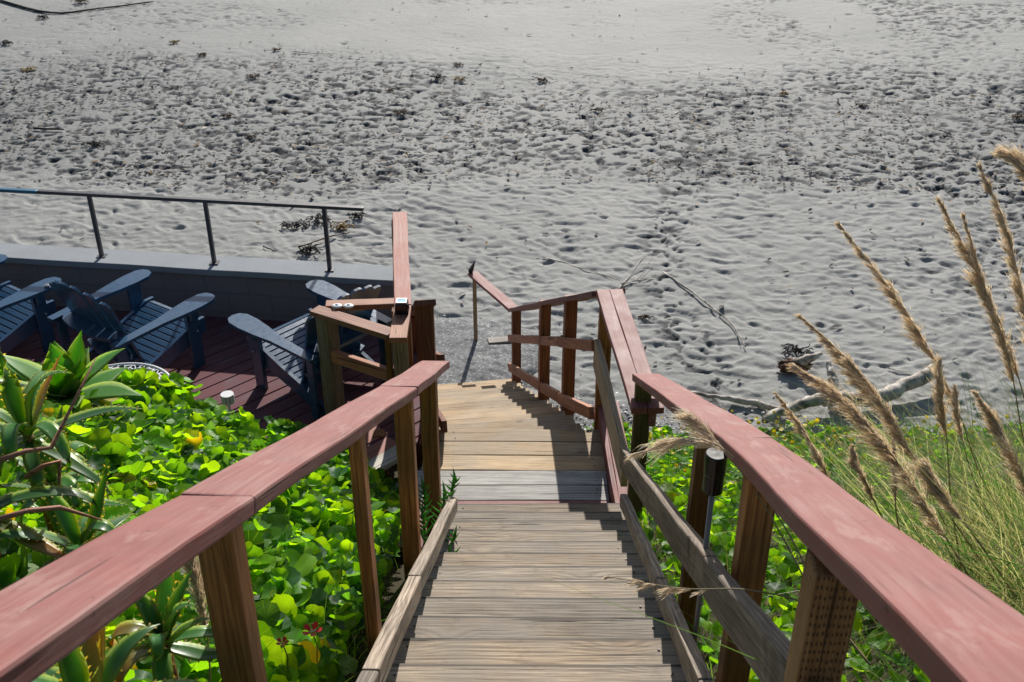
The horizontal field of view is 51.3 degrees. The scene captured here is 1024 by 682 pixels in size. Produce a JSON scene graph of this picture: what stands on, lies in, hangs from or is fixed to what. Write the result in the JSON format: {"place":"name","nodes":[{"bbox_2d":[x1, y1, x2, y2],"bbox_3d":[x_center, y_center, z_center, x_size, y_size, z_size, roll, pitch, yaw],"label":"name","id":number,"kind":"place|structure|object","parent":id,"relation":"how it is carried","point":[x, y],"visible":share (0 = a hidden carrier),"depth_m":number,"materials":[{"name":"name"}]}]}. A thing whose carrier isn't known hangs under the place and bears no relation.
{"place":"outdoors","nodes":[
{"label":"outdoors","id":0,"kind":"place"},
{"bbox_2d":[434,317,538,387],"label":"gravel path","id":1,"kind":"structure","parent":0,"point":[467,356],"depth_m":13.57,"materials":[{"name":"gravel"}]},
{"bbox_2d":[468,261,516,340],"bbox_3d":[-0.244,-0.188,13.164,0.133,1.261,1.268,-13,32,-21],"label":"beach handrail","id":2,"kind":"object","parent":1,"relation":"on","point":[493,291],"visible":0.88,"depth_m":13.15,"materials":[{"name":"red paint"}]},
{"bbox_2d":[487,336,510,343],"bbox_3d":[-0.121,-0.010,13.819,0.381,0.042,0.142,-5,30,-9],"label":"scrap plank","id":3,"kind":"object","parent":1,"relation":"on","point":[498,340],"visible":0.56,"depth_m":13.77,"materials":[{"name":"grey wood"}]},
{"bbox_2d":[0,0,1023,441],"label":"beach","id":4,"kind":"structure","parent":0,"point":[738,228],"depth_m":19.97,"materials":[{"name":"sand"}]},
{"bbox_2d":[0,40,12,44],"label":"kelp clump","id":5,"kind":"object","parent":4,"relation":"on","point":[5,42],"visible":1,"depth_m":26.74,"materials":[{"name":"plant"}]},
{"bbox_2d":[20,66,37,71],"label":"kelp clump","id":6,"kind":"object","parent":4,"relation":"on","point":[28,68],"visible":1,"depth_m":24.84,"materials":[{"name":"plant"}]},
{"bbox_2d":[36,14,49,18],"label":"kelp clump","id":7,"kind":"object","parent":4,"relation":"on","point":[43,17],"visible":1,"depth_m":29.16,"materials":[{"name":"plant"}]},
{"bbox_2d":[33,127,63,129],"bbox_3d":[-9.249,-4.237,21.299,0.623,0.056,0.064,3,30,5],"label":"stick","id":8,"kind":"object","parent":4,"relation":"on","point":[37,128],"visible":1,"depth_m":21.28,"materials":[{"name":"wood"}]},
{"bbox_2d":[0,0,152,13],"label":"stick","id":9,"kind":"object","parent":4,"relation":"on","point":[24,7],"visible":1,"depth_m":30.16,"materials":[{"name":"wood"}]},
{"bbox_2d":[70,0,90,3],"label":"kelp clump","id":10,"kind":"object","parent":4,"relation":"on","point":[78,1],"visible":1,"depth_m":30.83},
{"bbox_2d":[81,139,103,146],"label":"kelp clump","id":11,"kind":"object","parent":4,"relation":"on","point":[93,143],"visible":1,"depth_m":20.51,"materials":[{"name":"plant"}]},
{"bbox_2d":[0,243,392,326],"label":"seawall","id":12,"kind":"object","parent":4,"relation":"on","point":[266,289],"visible":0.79,"depth_m":9.67,"materials":[{"name":"concrete"}]},
{"bbox_2d":[0,188,363,271],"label":"steel railing","id":13,"kind":"object","parent":12,"relation":"on","point":[205,202],"visible":1,"depth_m":9.37,"materials":[{"name":"metal"}]},
{"bbox_2d":[196,52,206,56],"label":"kelp clump","id":14,"kind":"object","parent":4,"relation":"on","point":[203,54],"visible":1,"depth_m":25.86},
{"bbox_2d":[220,112,234,117],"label":"kelp clump","id":15,"kind":"object","parent":4,"relation":"on","point":[228,114],"visible":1,"depth_m":22.00,"materials":[{"name":"plant"}]},
{"bbox_2d":[242,133,255,137],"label":"kelp clump","id":16,"kind":"object","parent":4,"relation":"on","point":[251,136],"visible":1,"depth_m":20.95,"materials":[{"name":"plant"}]},
{"bbox_2d":[245,73,259,78],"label":"kelp clump","id":17,"kind":"object","parent":4,"relation":"on","point":[253,76],"visible":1,"depth_m":24.31,"materials":[{"name":"plant"}]},
{"bbox_2d":[280,218,307,229],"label":"kelp clump","id":18,"kind":"object","parent":4,"relation":"on","point":[296,224],"visible":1,"depth_m":17.07,"materials":[{"name":"plant"}]},
{"bbox_2d":[299,243,324,255],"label":"kelp clump","id":19,"kind":"object","parent":4,"relation":"on","point":[309,247],"visible":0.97,"depth_m":16.21,"materials":[{"name":"plant"}]},
{"bbox_2d":[304,213,330,226],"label":"kelp clump","id":20,"kind":"object","parent":4,"relation":"on","point":[318,216],"visible":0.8,"depth_m":17.21,"materials":[{"name":"plant"}]},
{"bbox_2d":[298,232,349,247],"bbox_3d":[-2.932,-1.585,16.599,0.926,0.054,0.071,-23,37,-34],"label":"stick","id":21,"kind":"object","parent":4,"relation":"on","point":[321,239],"visible":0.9,"depth_m":16.56,"materials":[{"name":"wood"}]},
{"bbox_2d":[330,220,353,231],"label":"kelp clump","id":22,"kind":"object","parent":4,"relation":"on","point":[343,226],"visible":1,"depth_m":17.02,"materials":[{"name":"plant"}]},
{"bbox_2d":[346,212,366,220],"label":"kelp clump","id":23,"kind":"object","parent":4,"relation":"on","point":[355,215],"visible":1,"depth_m":17.36,"materials":[{"name":"plant"}]},
{"bbox_2d":[391,108,409,114],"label":"kelp clump","id":24,"kind":"object","parent":4,"relation":"on","point":[401,111],"visible":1,"depth_m":22.11,"materials":[{"name":"plant"}]},
{"bbox_2d":[429,73,447,79],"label":"kelp clump","id":25,"kind":"object","parent":4,"relation":"on","point":[437,76],"visible":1,"depth_m":24.20,"materials":[{"name":"plant"}]},
{"bbox_2d":[454,76,466,81],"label":"kelp clump","id":26,"kind":"object","parent":4,"relation":"on","point":[461,78],"visible":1,"depth_m":24.06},
{"bbox_2d":[0,0,1023,428],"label":"seaweed litter","id":27,"kind":"object","parent":4,"relation":"on","point":[710,136],"visible":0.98,"depth_m":20.90,"materials":[{"name":"plant"}]},
{"bbox_2d":[536,77,553,82],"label":"kelp clump","id":28,"kind":"object","parent":4,"relation":"on","point":[544,79],"visible":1,"depth_m":24.00,"materials":[{"name":"plant"}]},
{"bbox_2d":[543,256,620,280],"bbox_3d":[1.020,-1.081,15.810,1.374,0.027,0.036,20,36,31],"label":"stick","id":29,"kind":"object","parent":4,"relation":"on","point":[580,267],"visible":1,"depth_m":15.81,"materials":[{"name":"wood"}]},
{"bbox_2d":[590,107,605,111],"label":"kelp clump","id":30,"kind":"object","parent":4,"relation":"on","point":[598,109],"visible":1,"depth_m":22.22,"materials":[{"name":"plant"}]},
{"bbox_2d":[618,255,646,288],"bbox_3d":[1.750,-1.005,15.589,0.056,0.130,1.055,15,33,24],"label":"stick","id":31,"kind":"object","parent":4,"relation":"on","point":[620,286],"visible":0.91,"depth_m":15.63,"materials":[{"name":"wood"}]},
{"bbox_2d":[437,305,829,439],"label":"pebbles","id":32,"kind":"object","parent":4,"relation":"on","point":[625,411],"visible":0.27,"depth_m":12.39,"materials":[{"name":"stone"}]},
{"bbox_2d":[621,275,661,283],"bbox_3d":[1.889,-0.895,15.469,0.701,0.036,0.030,-13,33,-22],"label":"stick","id":33,"kind":"object","parent":4,"relation":"on","point":[638,280],"visible":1,"depth_m":15.43,"materials":[{"name":"wood"}]},
{"bbox_2d":[638,314,653,319],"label":"kelp clump","id":34,"kind":"object","parent":4,"relation":"on","point":[644,316],"visible":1,"depth_m":14.46,"materials":[{"name":"plant"}]},
{"bbox_2d":[662,271,745,347],"bbox_3d":[2.692,-0.480,14.771,0.171,0.073,2.396,-10,31,-17],"label":"stick","id":35,"kind":"object","parent":4,"relation":"on","point":[679,283],"visible":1,"depth_m":14.93,"materials":[{"name":"wood"}]},
{"bbox_2d":[692,391,778,410],"bbox_3d":[2.710,0.707,12.631,1.410,0.118,0.194,7,31,12],"label":"driftwood branch","id":36,"kind":"object","parent":4,"relation":"on","point":[759,404],"visible":0.67,"depth_m":12.61,"materials":[{"name":"wood"}]},
{"bbox_2d":[777,91,789,95],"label":"kelp clump","id":37,"kind":"object","parent":4,"relation":"on","point":[783,92],"visible":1,"depth_m":23.17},
{"bbox_2d":[781,343,813,354],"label":"kelp clump","id":38,"kind":"object","parent":4,"relation":"on","point":[797,349],"visible":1,"depth_m":13.67,"materials":[{"name":"plant"}]},
{"bbox_2d":[776,352,822,373],"bbox_3d":[3.571,0.264,13.267,0.549,0.309,0.263,0,30,0],"label":"driftwood stump","id":39,"kind":"object","parent":4,"relation":"on","point":[805,360],"visible":0.79,"depth_m":13.20,"materials":[{"name":"wood"}]},
{"bbox_2d":[761,359,942,422],"bbox_3d":[4.029,0.564,12.681,2.520,0.350,0.836,-5,30,-9],"label":"driftwood log","id":40,"kind":"object","parent":4,"relation":"on","point":[896,388],"visible":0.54,"depth_m":12.51,"materials":[{"name":"wood"}]},
{"bbox_2d":[855,103,868,108],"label":"kelp clump","id":41,"kind":"object","parent":4,"relation":"on","point":[861,105],"visible":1,"depth_m":22.48,"materials":[{"name":"plant"}]},
{"bbox_2d":[1011,113,1023,118],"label":"kelp clump","id":42,"kind":"object","parent":4,"relation":"on","point":[1017,116],"visible":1,"depth_m":21.84,"materials":[{"name":"plant"}]},
{"bbox_2d":[139,423,1016,681],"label":"hillside","id":43,"kind":"structure","parent":0,"point":[399,562],"depth_m":5.33,"materials":[{"name":"plant"}]},
{"bbox_2d":[24,459,61,528],"bbox_3d":[-1.494,0.500,3.446,0.124,0.256,0.028,-7,31,-11],"label":"dry stalk","id":44,"kind":"object","parent":43,"relation":"on","point":[30,474],"visible":0.79,"depth_m":3.40,"materials":[{"name":"plant"}]},
{"bbox_2d":[0,358,95,462],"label":"dry stalk","id":45,"kind":"object","parent":43,"relation":"on","point":[24,451],"visible":1,"depth_m":3.30,"materials":[{"name":"plant"}]},
{"bbox_2d":[0,505,102,521],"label":"dry stalk","id":46,"kind":"object","parent":43,"relation":"on","point":[4,517],"visible":1,"depth_m":3.06,"materials":[{"name":"plant"}]},
{"bbox_2d":[0,484,105,559],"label":"aloe plant","id":47,"kind":"object","parent":43,"relation":"on","point":[48,548],"visible":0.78,"depth_m":3.33,"materials":[{"name":"green plant"}]},
{"bbox_2d":[1,405,127,536],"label":"aloe plant","id":48,"kind":"object","parent":43,"relation":"on","point":[69,479],"visible":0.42,"depth_m":3.68,"materials":[{"name":"green plant"}]},
{"bbox_2d":[0,460,134,569],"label":"aloe plant","id":49,"kind":"object","parent":43,"relation":"on","point":[82,531],"visible":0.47,"depth_m":3.38,"materials":[{"name":"green plant"}]},
{"bbox_2d":[0,351,141,548],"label":"aloe plant","id":50,"kind":"object","parent":43,"relation":"on","point":[21,425],"visible":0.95,"depth_m":3.47,"materials":[{"name":"green plant"}]},
{"bbox_2d":[0,330,142,408],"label":"agave plant","id":51,"kind":"object","parent":43,"relation":"on","point":[74,359],"visible":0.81,"depth_m":5.85,"materials":[{"name":"green plant"}]},
{"bbox_2d":[33,623,207,681],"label":"aloe plant","id":52,"kind":"object","parent":43,"relation":"on","point":[88,660],"visible":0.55,"depth_m":2.47,"materials":[{"name":"green plant"}]},
{"bbox_2d":[107,569,217,681],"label":"aloe plant","id":53,"kind":"object","parent":43,"relation":"on","point":[162,646],"visible":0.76,"depth_m":2.75,"materials":[{"name":"green plant"}]},
{"bbox_2d":[0,360,401,681],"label":"nasturtium leaves","id":54,"kind":"object","parent":43,"relation":"on","point":[183,438],"visible":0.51,"depth_m":5.14,"materials":[{"name":"green plant"}]},
{"bbox_2d":[179,556,210,681],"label":"grass plume","id":55,"kind":"object","parent":54,"relation":"on","point":[197,586],"depth_m":3.00,"materials":[{"name":"plant"}]},
{"bbox_2d":[276,637,288,673],"bbox_3d":[-0.699,0.978,3.283,0.038,0.148,0.040,0,30,0],"label":"nasturtium flower","id":56,"kind":"object","parent":54,"relation":"on","point":[283,639],"visible":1,"depth_m":3.26,"materials":[{"name":"red plant"}]},
{"bbox_2d":[302,622,321,661],"bbox_3d":[-0.617,0.955,3.332,0.061,0.153,0.064,0,30,0],"label":"nasturtium flower","id":57,"kind":"object","parent":54,"relation":"attached to","point":[314,626],"visible":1,"depth_m":3.31,"materials":[{"name":"red plant"}]},
{"bbox_2d":[1,425,407,681],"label":"green grass","id":58,"kind":"structure","parent":43,"relation":"on","point":[353,652],"depth_m":4.64,"materials":[{"name":"plant"}]},
{"bbox_2d":[22,382,398,681],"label":"leaf stems","id":59,"kind":"object","parent":43,"relation":"on","point":[382,581],"visible":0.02,"depth_m":5.78,"materials":[{"name":"green plant"}]},
{"bbox_2d":[0,303,422,488],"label":"deck","id":60,"kind":"structure","parent":43,"relation":"on","point":[228,365],"depth_m":8.86,"materials":[{"name":"red paint"}]},
{"bbox_2d":[0,254,61,354],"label":"adirondack chair","id":61,"kind":"object","parent":60,"relation":"on","point":[40,307],"visible":0.97,"depth_m":9.09,"materials":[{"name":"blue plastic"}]},
{"bbox_2d":[47,269,214,372],"bbox_3d":[-3.172,-0.152,8.673,0.983,1.012,1.241,19,35,29],"label":"adirondack chair","id":62,"kind":"object","parent":60,"relation":"on","point":[85,314],"visible":0.92,"depth_m":8.72,"materials":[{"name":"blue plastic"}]},
{"bbox_2d":[100,362,168,386],"bbox_3d":[-2.860,0.609,7.811,0.824,0.569,0.824,0,30,0],"label":"garden table","id":63,"kind":"object","parent":60,"relation":"on","point":[135,364],"visible":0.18,"depth_m":7.98,"materials":[{"name":"white metal"}]},
{"bbox_2d":[220,390,234,413],"bbox_3d":[-2.121,0.567,8.038,0.098,0.400,0.096,0,30,0],"label":"lantern","id":64,"kind":"object","parent":60,"relation":"on","point":[227,399],"visible":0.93,"depth_m":7.93,"materials":[{"name":"metal"}]},
{"bbox_2d":[228,280,391,419],"bbox_3d":[-1.513,-0.059,8.512,1.241,1.012,0.983,23,37,35],"label":"adirondack chair","id":65,"kind":"object","parent":60,"relation":"on","point":[280,352],"visible":0.68,"depth_m":8.48,"materials":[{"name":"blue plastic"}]},
{"bbox_2d":[310,212,413,474],"bbox_3d":[-1.104,0.031,8.745,0.743,1.421,2.217,0,30,0],"label":"deck railing","id":66,"kind":"object","parent":60,"relation":"attached to","point":[396,335],"visible":0.77,"depth_m":7.89,"materials":[{"name":"orange wood"}]},
{"bbox_2d":[332,303,341,308],"bbox_3d":[-1.283,-0.257,7.816,0.080,0.029,0.066,0,30,0],"label":"shell","id":67,"kind":"object","parent":66,"relation":"on","point":[336,305],"visible":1,"depth_m":7.80,"materials":[{"name":"white"}]},
{"bbox_2d":[343,303,353,308],"bbox_3d":[-1.198,-0.257,7.816,0.080,0.029,0.066,0,30,0],"label":"shell","id":68,"kind":"object","parent":66,"relation":"on","point":[348,305],"visible":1,"depth_m":7.80,"materials":[{"name":"white"}]},
{"bbox_2d":[394,298,409,313],"bbox_3d":[-0.800,-0.255,7.739,0.103,0.091,0.103,0,30,0],"label":"solar post light","id":69,"kind":"object","parent":66,"relation":"on","point":[402,306],"visible":1,"depth_m":7.70,"materials":[{"name":"black plastic"}]},
{"bbox_2d":[418,476,433,523],"bbox_3d":[-0.522,0.973,6.444,0.104,0.323,0.132,-11,32,-19],"label":"ice plant","id":70,"kind":"object","parent":43,"relation":"on","point":[424,498],"visible":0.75,"depth_m":6.43,"materials":[{"name":"green plant"}]},
{"bbox_2d":[419,502,433,543],"bbox_3d":[-0.506,1.079,6.149,0.126,0.305,0.126,-21,36,-32],"label":"ice plant","id":71,"kind":"object","parent":43,"relation":"on","point":[424,532],"visible":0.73,"depth_m":6.14,"materials":[{"name":"green plant"}]},
{"bbox_2d":[430,480,453,526],"bbox_3d":[-0.428,1.020,6.349,0.156,0.368,0.120,-16,34,-26],"label":"ice plant","id":72,"kind":"object","parent":43,"relation":"on","point":[445,497],"visible":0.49,"depth_m":6.32,"materials":[{"name":"green plant"}]},
{"bbox_2d":[439,469,460,504],"bbox_3d":[-0.374,0.922,6.488,0.127,0.342,0.111,-7,31,-12],"label":"ice plant","id":73,"kind":"object","parent":43,"relation":"on","point":[453,482],"visible":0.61,"depth_m":6.46,"materials":[{"name":"green plant"}]},
{"bbox_2d":[437,379,581,429],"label":"staircase","id":74,"kind":"structure","parent":43,"relation":"on","point":[502,404],"depth_m":9.86,"materials":[{"name":"brown wood"}]},
{"bbox_2d":[411,299,447,469],"bbox_3d":[-0.892,0.367,10.226,0.197,3.916,4.300,-4,30,-7],"label":"stair railing","id":75,"kind":"object","parent":74,"relation":"attached to","point":[423,329],"visible":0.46,"depth_m":7.65,"materials":[{"name":"red wood"}]},
{"bbox_2d":[508,288,625,419],"bbox_3d":[0.389,0.203,10.370,0.293,3.482,3.988,-5,30,-8],"label":"stair railing","id":76,"kind":"object","parent":74,"relation":"attached to","point":[568,342],"visible":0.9,"depth_m":9.57,"materials":[{"name":"red paint"}]},
{"bbox_2d":[397,401,642,551],"bbox_3d":[0.038,1.013,7.766,1.676,0.364,1.604,0,30,0],"label":"landing","id":77,"kind":"object","parent":43,"relation":"on","point":[510,466],"visible":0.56,"depth_m":7.82,"materials":[{"name":"brown wood"}]},
{"bbox_2d":[593,289,663,486],"bbox_3d":[0.763,0.817,7.683,0.228,1.901,1.584,-2,30,-4],"label":"stair railing","id":78,"kind":"object","parent":77,"relation":"on","point":[618,332],"visible":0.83,"depth_m":7.31,"materials":[{"name":"red paint"}]},
{"bbox_2d":[356,494,712,681],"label":"staircase","id":79,"kind":"structure","parent":43,"relation":"on","point":[486,602],"depth_m":4.66,"materials":[{"name":"brown wood"}]},
{"bbox_2d":[0,361,449,681],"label":"stair railing","id":80,"kind":"object","parent":79,"relation":"attached to","point":[52,614],"visible":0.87,"depth_m":2.57,"materials":[{"name":"red paint"}]},
{"bbox_2d":[444,525,458,546],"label":"ice plant","id":81,"kind":"object","parent":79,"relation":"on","point":[453,538],"visible":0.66,"depth_m":5.96,"materials":[{"name":"green plant"}]},
{"bbox_2d":[619,373,1023,681],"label":"stair railing","id":82,"kind":"object","parent":79,"relation":"attached to","point":[937,618],"visible":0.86,"depth_m":2.14,"materials":[{"name":"red paint"}]},
{"bbox_2d":[549,398,692,438],"bbox_3d":[1.200,1.078,12.170,3.400,0.197,1.700,3,30,5],"label":"gravel strip","id":83,"kind":"object","parent":43,"relation":"on","point":[588,422],"visible":0.06,"depth_m":12.32,"materials":[{"name":"gravel"}]},
{"bbox_2d":[693,448,727,644],"bbox_3d":[0.645,0.882,3.663,0.072,1.221,0.072,0,30,0],"label":"garden light","id":84,"kind":"object","parent":43,"relation":"on","point":[715,465],"visible":0.86,"depth_m":3.39,"materials":[{"name":"black plastic"}]},
{"bbox_2d":[624,427,804,562],"bbox_3d":[0.702,0.681,3.085,0.197,0.649,0.904,-24,38,-35],"label":"grass plume","id":85,"kind":"object","parent":43,"relation":"on","point":[663,445],"depth_m":3.17,"materials":[{"name":"plant"}]},
{"bbox_2d":[668,406,802,574],"bbox_3d":[0.746,0.659,3.084,0.105,0.688,0.918,-18,34,-28],"label":"grass plume","id":86,"kind":"object","parent":43,"relation":"on","point":[692,421],"depth_m":3.18,"materials":[{"name":"plant"}]},
{"bbox_2d":[602,576,870,665],"bbox_3d":[0.575,0.682,2.757,0.706,0.084,0.098,13,33,22],"label":"grass plume","id":87,"kind":"object","parent":43,"relation":"on","point":[667,591],"depth_m":2.80,"materials":[{"name":"plant"}]},
{"bbox_2d":[540,321,1023,681],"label":"dry grass","id":88,"kind":"structure","parent":43,"relation":"on","point":[859,453],"depth_m":6.18,"materials":[{"name":"plant"}]},
{"bbox_2d":[590,413,985,681],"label":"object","id":89,"kind":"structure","parent":43,"relation":"on","point":[778,577],"depth_m":5.63,"materials":[{"name":"plant"}]},
{"bbox_2d":[584,420,1023,681],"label":"nasturtium leaves","id":90,"kind":"object","parent":43,"relation":"on","point":[784,558],"visible":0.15,"depth_m":5.94,"materials":[{"name":"green plant"}]},
{"bbox_2d":[621,416,1020,494],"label":"bush leaves","id":91,"kind":"object","parent":43,"relation":"on","point":[657,476],"visible":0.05,"depth_m":10.76,"materials":[{"name":"green plant"}]},
{"bbox_2d":[625,409,1023,472],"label":"yellow wildflowers","id":92,"kind":"object","parent":43,"relation":"on","point":[772,435],"visible":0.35,"depth_m":10.83,"materials":[{"name":"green plant"}]},
{"bbox_2d":[741,349,1023,679],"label":"pampas blades","id":93,"kind":"object","parent":43,"relation":"on","point":[1010,519],"visible":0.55,"depth_m":4.32,"materials":[{"name":"green plant"}]},
{"bbox_2d":[772,392,830,477],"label":"grass plume","id":94,"kind":"object","parent":93,"relation":"on","point":[817,456],"depth_m":3.89,"materials":[{"name":"plant"}]},
{"bbox_2d":[842,444,882,517],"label":"grass plume","id":95,"kind":"object","parent":93,"relation":"on","point":[854,463],"depth_m":3.90,"materials":[{"name":"plant"}]},
{"bbox_2d":[786,362,970,577],"bbox_3d":[1.214,0.467,3.446,0.754,0.846,0.118,3,30,4],"label":"grass plume","id":96,"kind":"object","parent":93,"relation":"on","point":[883,450],"depth_m":3.37,"materials":[{"name":"plant"}]},
{"bbox_2d":[817,335,953,540],"bbox_3d":[1.524,0.438,4.313,0.703,0.928,0.115,8,31,14],"label":"grass plume","id":97,"kind":"object","parent":93,"relation":"on","point":[862,391],"depth_m":4.20,"materials":[{"name":"plant"}]},
{"bbox_2d":[794,311,993,580],"bbox_3d":[1.382,0.386,3.816,0.878,1.071,0.090,5,30,9],"label":"grass plume","id":98,"kind":"object","parent":93,"relation":"on","point":[890,420],"depth_m":3.73,"materials":[{"name":"plant"}]},
{"bbox_2d":[888,423,900,529],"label":"grass plume","id":99,"kind":"object","parent":93,"relation":"on","point":[894,490],"depth_m":4.00,"materials":[{"name":"plant"}]},
{"bbox_2d":[834,220,1014,536],"bbox_3d":[1.659,0.182,4.219,0.940,1.332,0.103,8,31,14],"label":"grass plume","id":100,"kind":"object","parent":93,"relation":"on","point":[889,292],"depth_m":4.09,"materials":[{"name":"plant"}]},
{"bbox_2d":[926,355,962,571],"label":"grass plume","id":101,"kind":"object","parent":93,"relation":"on","point":[938,397],"depth_m":4.00,"materials":[{"name":"plant"}]},
{"bbox_2d":[912,455,1015,597],"bbox_3d":[1.577,0.665,3.726,0.443,0.506,0.107,15,33,24],"label":"grass plume","id":102,"kind":"object","parent":93,"relation":"on","point":[933,489],"depth_m":3.69,"materials":[{"name":"plant"}]},
{"bbox_2d":[933,195,1023,397],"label":"grass plume","id":103,"kind":"object","parent":93,"relation":"on","point":[965,253],"depth_m":3.78,"materials":[{"name":"plant"}]},
{"bbox_2d":[947,383,1018,554],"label":"grass plume","id":104,"kind":"object","parent":93,"relation":"on","point":[954,403],"depth_m":4.10,"materials":[{"name":"plant"}]},
{"bbox_2d":[959,211,1023,443],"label":"grass plume","id":105,"kind":"object","parent":93,"relation":"on","point":[997,329],"depth_m":3.83,"materials":[{"name":"plant"}]},
{"bbox_2d":[968,389,1023,503],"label":"grass plume","id":106,"kind":"object","parent":93,"relation":"on","point":[992,420],"depth_m":3.69,"materials":[{"name":"plant"}]},
{"bbox_2d":[975,160,1023,343],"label":"grass plume","id":107,"kind":"object","parent":93,"relation":"on","point":[1007,242],"depth_m":3.61,"materials":[{"name":"plant"}]},
{"bbox_2d":[990,142,1023,190],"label":"grass plume","id":108,"kind":"object","parent":93,"relation":"on","point":[1016,159],"depth_m":3.29,"materials":[{"name":"plant"}]}
]}

